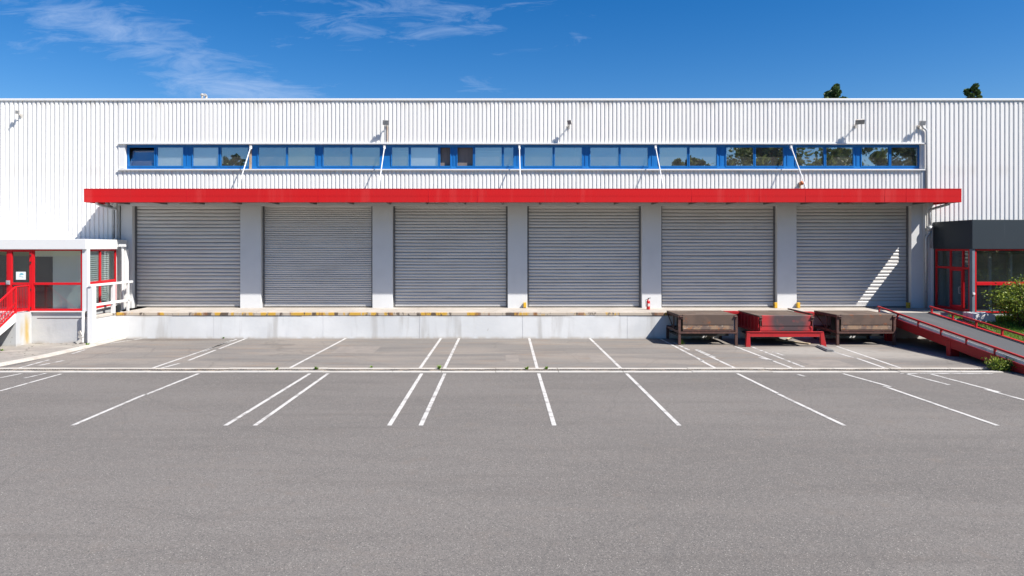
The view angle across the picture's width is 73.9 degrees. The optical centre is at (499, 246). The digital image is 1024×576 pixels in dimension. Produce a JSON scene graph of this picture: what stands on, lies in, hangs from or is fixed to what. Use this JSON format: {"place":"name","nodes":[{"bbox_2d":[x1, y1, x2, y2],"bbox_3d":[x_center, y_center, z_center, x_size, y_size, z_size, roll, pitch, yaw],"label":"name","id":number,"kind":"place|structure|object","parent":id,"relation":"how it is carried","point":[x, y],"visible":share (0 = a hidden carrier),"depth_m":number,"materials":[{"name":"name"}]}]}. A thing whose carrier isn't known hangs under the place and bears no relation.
{"place":"outdoors","nodes":[
{"label":"outdoors","id":0,"kind":"place"},
{"bbox_2d":[0,338,112,362],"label":"pavement","id":1,"kind":"structure","parent":0,"point":[9,353],"depth_m":26.95,"materials":[{"name":"concrete"}]},
{"bbox_2d":[0,285,31,345],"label":"entrance stairs","id":2,"kind":"structure","parent":1,"relation":"on","point":[16,327],"depth_m":27.83,"materials":[{"name":"grey concrete"}]},
{"bbox_2d":[0,239,128,343],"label":"office annex","id":3,"kind":"object","parent":1,"relation":"on","point":[61,274],"visible":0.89,"depth_m":29.90,"materials":[{"name":"white paint"}]},
{"bbox_2d":[0,249,7,310],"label":"window","id":4,"kind":"structure","parent":3,"relation":"in","point":[1,250],"depth_m":28.70,"materials":[{"name":"red paint"}]},
{"bbox_2d":[6,249,32,310],"bbox_3d":[-20.205,1.414,28.683,1.092,2.592,0.194,0,0,0],"label":"door","id":5,"kind":"structure","parent":3,"relation":"in","point":[9,282],"depth_m":28.69,"materials":[{"name":"red paint"}]},
{"bbox_2d":[16,272,25,279],"bbox_3d":[-20.170,1.226,28.723,0.413,0.336,0.007,0,0,0],"label":"notice","id":6,"kind":"object","parent":3,"relation":"attached to","point":[20,275],"visible":1,"depth_m":28.72,"materials":[{"name":"paper"}]},
{"bbox_2d":[0,253,52,307],"bbox_3d":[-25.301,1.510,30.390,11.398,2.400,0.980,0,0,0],"label":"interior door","id":7,"kind":"structure","parent":3,"relation":"in","point":[43,265],"depth_m":29.90,"materials":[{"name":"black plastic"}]},
{"bbox_2d":[33,249,81,310],"bbox_3d":[-18.610,1.414,28.736,2.088,2.592,0.088,0,0,0],"label":"window","id":8,"kind":"structure","parent":3,"relation":"in","point":[34,250],"depth_m":28.70,"materials":[{"name":"red paint"}]},
{"bbox_2d":[90,249,115,308],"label":"window","id":9,"kind":"structure","parent":3,"relation":"in","point":[111,280],"depth_m":30.22,"materials":[{"name":"red paint"}]},
{"bbox_2d":[87,281,132,342],"bbox_3d":[-17.200,2.854,30.250,0.240,2.532,3.300,0,0,0],"label":"guard rail","id":10,"kind":"object","parent":1,"relation":"on","point":[92,304],"visible":0.93,"depth_m":28.75,"materials":[{"name":"white metal"}]},
{"bbox_2d":[0,308,1023,575],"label":"ground","id":11,"kind":"structure","parent":0,"point":[500,474],"depth_m":12.26,"materials":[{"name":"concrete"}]},
{"bbox_2d":[0,337,125,365],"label":"kerb","id":12,"kind":"structure","parent":11,"relation":"on","point":[57,352],"depth_m":26.09,"materials":[{"name":"concrete"}]},
{"bbox_2d":[7,338,993,367],"bbox_3d":[2.625,4.116,26.825,38.750,0.001,7.650,0,0,0],"label":"apron","id":13,"kind":"object","parent":11,"relation":"on","point":[487,353],"visible":0.75,"depth_m":26.24,"materials":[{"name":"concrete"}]},
{"bbox_2d":[19,339,992,377],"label":"faded road markings","id":14,"kind":"object","parent":13,"relation":"on","point":[674,343],"visible":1,"depth_m":24.39,"materials":[{"name":"paint"}]},
{"bbox_2d":[332,346,856,366],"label":"asphalt patches","id":15,"kind":"object","parent":13,"relation":"on","point":[593,358],"visible":1,"depth_m":25.05,"materials":[{"name":"grey asphalt"}]},
{"bbox_2d":[666,310,737,344],"bbox_3d":[8.715,3.475,29.433,2.510,1.290,2.175,0,0,0],"label":"dock leveller","id":16,"kind":"object","parent":13,"relation":"on","point":[720,323],"visible":1,"depth_m":28.43,"materials":[{"name":"metal"}]},
{"bbox_2d":[725,308,826,346],"bbox_3d":[12.010,3.435,29.225,3.980,1.370,2.590,0,0,0],"label":"dock leveller","id":17,"kind":"object","parent":13,"relation":"on","point":[778,323],"visible":0.97,"depth_m":28.07,"materials":[{"name":"metal"}]},
{"bbox_2d":[776,339,810,343],"bbox_3d":[12.607,4.080,29.240,0.160,0.040,1.508,0,0,-36],"label":"road marking","id":18,"kind":"object","parent":13,"relation":"on","point":[792,341],"visible":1,"depth_m":29.16,"materials":[{"name":"white paint"}]},
{"bbox_2d":[816,345,833,351],"bbox_3d":[13.049,4.074,27.286,0.300,0.088,1.312,0,0,8],"label":"rubber slab","id":19,"kind":"object","parent":13,"relation":"on","point":[824,348],"depth_m":27.06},
{"bbox_2d":[814,310,895,344],"bbox_3d":[15.317,3.475,29.433,2.510,1.290,2.175,0,0,0],"label":"dock leveller","id":20,"kind":"object","parent":13,"relation":"on","point":[867,323],"visible":0.99,"depth_m":28.43,"materials":[{"name":"metal"}]},
{"bbox_2d":[877,306,1023,373],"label":"vehicle ramp","id":21,"kind":"structure","parent":13,"relation":"on","point":[953,336],"depth_m":26.09,"materials":[{"name":"red metal"}]},
{"bbox_2d":[0,368,1002,372],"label":"drainage channel","id":22,"kind":"object","parent":11,"relation":"on","point":[497,370],"visible":0.94,"depth_m":22.61,"materials":[{"name":"concrete"}]},
{"bbox_2d":[0,98,1023,310],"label":"warehouse","id":23,"kind":"structure","parent":11,"relation":"on","point":[431,202],"depth_m":33.00,"materials":[{"name":"white paint"}]},
{"bbox_2d":[127,145,188,168],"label":"window","id":24,"kind":"structure","parent":23,"relation":"in","point":[163,156],"depth_m":33.20,"materials":[{"name":"blue paint"}]},
{"bbox_2d":[189,145,248,168],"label":"window","id":25,"kind":"structure","parent":23,"relation":"in","point":[200,156],"depth_m":33.17,"materials":[{"name":"blue paint"}]},
{"bbox_2d":[252,145,318,168],"bbox_3d":[-10.413,-4.365,33.169,3.243,1.181,0.122,0,0,0],"label":"window","id":26,"kind":"structure","parent":23,"relation":"in","point":[255,148],"depth_m":33.13,"materials":[{"name":"blue paint"}]},
{"bbox_2d":[319,145,384,168],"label":"window","id":27,"kind":"structure","parent":23,"relation":"in","point":[321,147],"depth_m":33.13,"materials":[{"name":"blue paint"}]},
{"bbox_2d":[383,120,388,141],"bbox_3d":[-5.458,-5.569,32.738,0.299,0.990,0.435,0,0,-15],"label":"floodlight","id":28,"kind":"object","parent":23,"relation":"attached to","point":[386,122],"visible":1,"depth_m":32.60,"materials":[{"name":"grey metal"}]},
{"bbox_2d":[385,145,453,168],"bbox_3d":[-3.873,-4.365,33.339,3.392,1.181,0.462,0,0,0],"label":"window","id":29,"kind":"structure","parent":23,"relation":"in","point":[418,156],"depth_m":33.20,"materials":[{"name":"blue paint"}]},
{"bbox_2d":[454,145,518,168],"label":"window","id":30,"kind":"structure","parent":23,"relation":"in","point":[465,156],"depth_m":33.29,"materials":[{"name":"blue paint"}]},
{"bbox_2d":[520,145,585,168],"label":"window","id":31,"kind":"structure","parent":23,"relation":"in","point":[522,147],"depth_m":33.13,"materials":[{"name":"blue paint"}]},
{"bbox_2d":[567,120,571,127],"bbox_3d":[3.381,-5.898,32.685,0.246,0.327,0.548,0,0,10],"label":"floodlight","id":32,"kind":"object","parent":23,"relation":"attached to","point":[569,122],"visible":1,"depth_m":32.52,"materials":[{"name":"grey metal"}]},
{"bbox_2d":[586,145,652,168],"bbox_3d":[5.869,-4.365,33.169,3.273,1.181,0.122,0,0,0],"label":"window","id":33,"kind":"structure","parent":23,"relation":"in","point":[650,147],"depth_m":33.13,"materials":[{"name":"blue paint"}]},
{"bbox_2d":[653,145,720,168],"bbox_3d":[9.161,-4.365,33.169,3.303,1.181,0.122,0,0,0],"label":"window","id":34,"kind":"structure","parent":23,"relation":"in","point":[718,147],"depth_m":33.13,"materials":[{"name":"blue paint"}]},
{"bbox_2d":[721,145,788,168],"bbox_3d":[12.454,-4.365,33.169,3.273,1.181,0.122,0,0,0],"label":"window","id":35,"kind":"structure","parent":23,"relation":"in","point":[723,147],"depth_m":33.13,"materials":[{"name":"blue paint"}]},
{"bbox_2d":[789,145,856,168],"bbox_3d":[15.761,-4.365,33.169,3.333,1.181,0.122,0,0,0],"label":"window","id":36,"kind":"structure","parent":23,"relation":"in","point":[792,163],"depth_m":33.13,"materials":[{"name":"blue paint"}]},
{"bbox_2d":[854,119,864,127],"bbox_3d":[17.263,-5.929,32.640,0.414,0.345,0.602,0,0,20],"label":"floodlight","id":37,"kind":"object","parent":23,"relation":"attached to","point":[859,121],"visible":1,"depth_m":32.47,"materials":[{"name":"grey metal"}]},
{"bbox_2d":[857,145,918,168],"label":"window","id":38,"kind":"structure","parent":23,"relation":"in","point":[859,147],"depth_m":33.13,"materials":[{"name":"blue paint"}]},
{"bbox_2d":[917,121,927,188],"bbox_3d":[20.408,-4.333,32.747,0.551,3.389,0.417,0,0,0],"label":"downpipe","id":39,"kind":"object","parent":23,"relation":"attached to","point":[921,123],"visible":0.98,"depth_m":32.84,"materials":[{"name":"white metal"}]},
{"bbox_2d":[0,338,1023,424],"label":"road markings","id":40,"kind":"object","parent":11,"relation":"on","point":[429,406],"visible":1,"depth_m":19.88,"materials":[{"name":"paint"}]},
{"bbox_2d":[81,302,962,342],"bbox_3d":[1.625,3.458,31.035,38.550,1.523,4.570,0,0,0],"label":"loading dock","id":41,"kind":"object","parent":11,"relation":"on","point":[397,322],"visible":0.63,"depth_m":30.55,"materials":[{"name":"white paint"}]},
{"bbox_2d":[646,298,649,309],"bbox_3d":[7.025,2.683,32.101,0.201,0.569,0.167,0,0,39],"label":"fire extinguisher","id":42,"kind":"object","parent":41,"relation":"on","point":[648,304],"visible":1,"depth_m":32.04,"materials":[{"name":"red metal"}]},
{"bbox_2d":[823,83,847,97],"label":"tree","id":43,"kind":"object","parent":11,"relation":"on","point":[834,91],"visible":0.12,"depth_m":60.29,"materials":[{"name":"green plant"}]},
{"bbox_2d":[963,83,982,97],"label":"tree","id":44,"kind":"object","parent":11,"relation":"on","point":[973,91],"visible":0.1,"depth_m":60.87,"materials":[{"name":"green plant"}]},
{"bbox_2d":[933,220,1023,315],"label":"showroom annex","id":45,"kind":"object","parent":11,"relation":"on","point":[973,259],"visible":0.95,"depth_m":31.51,"materials":[{"name":"metal"}]},
{"bbox_2d":[935,249,968,311],"bbox_3d":[20.970,1.516,31.500,0.080,2.809,2.650,0,0,4],"label":"window","id":46,"kind":"structure","parent":45,"relation":"in","point":[963,267],"depth_m":31.28,"materials":[{"name":"red paint"}]},
{"bbox_2d":[950,269,961,307],"bbox_3d":[20.884,1.908,31.153,0.165,1.764,0.907,0,0,4],"label":"door","id":47,"kind":"structure","parent":45,"relation":"in","point":[951,305],"depth_m":31.40,"materials":[{"name":"red paint"}]},
{"bbox_2d":[975,249,1023,312],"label":"window","id":48,"kind":"structure","parent":45,"relation":"in","point":[976,283],"depth_m":30.00,"materials":[{"name":"red paint"}]},
{"bbox_2d":[981,353,1014,371],"bbox_3d":[16.618,3.903,22.660,0.923,0.639,0.869,0,0,0],"label":"shrub","id":49,"kind":"object","parent":11,"relation":"on","point":[997,363],"visible":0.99,"depth_m":22.50,"materials":[{"name":"green plant"}]},
{"bbox_2d":[0,0,1023,97],"label":"sky","id":50,"kind":"structure","parent":0,"point":[49,48],"materials":[{"name":"blue"}]},
{"bbox_2d":[949,316,1023,340],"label":"lawn bank","id":51,"kind":"structure","parent":0,"point":[998,326],"depth_m":27.88,"materials":[{"name":"green plant"}]},
{"bbox_2d":[962,312,995,332],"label":"concrete block","id":52,"kind":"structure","parent":51,"relation":"on","point":[983,316],"depth_m":28.43,"materials":[{"name":"grey concrete"}]},
{"bbox_2d":[981,274,1023,326],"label":"shrub","id":53,"kind":"object","parent":51,"relation":"on","point":[1011,303],"visible":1,"depth_m":27.83,"materials":[{"name":"green plant"}]}
]}

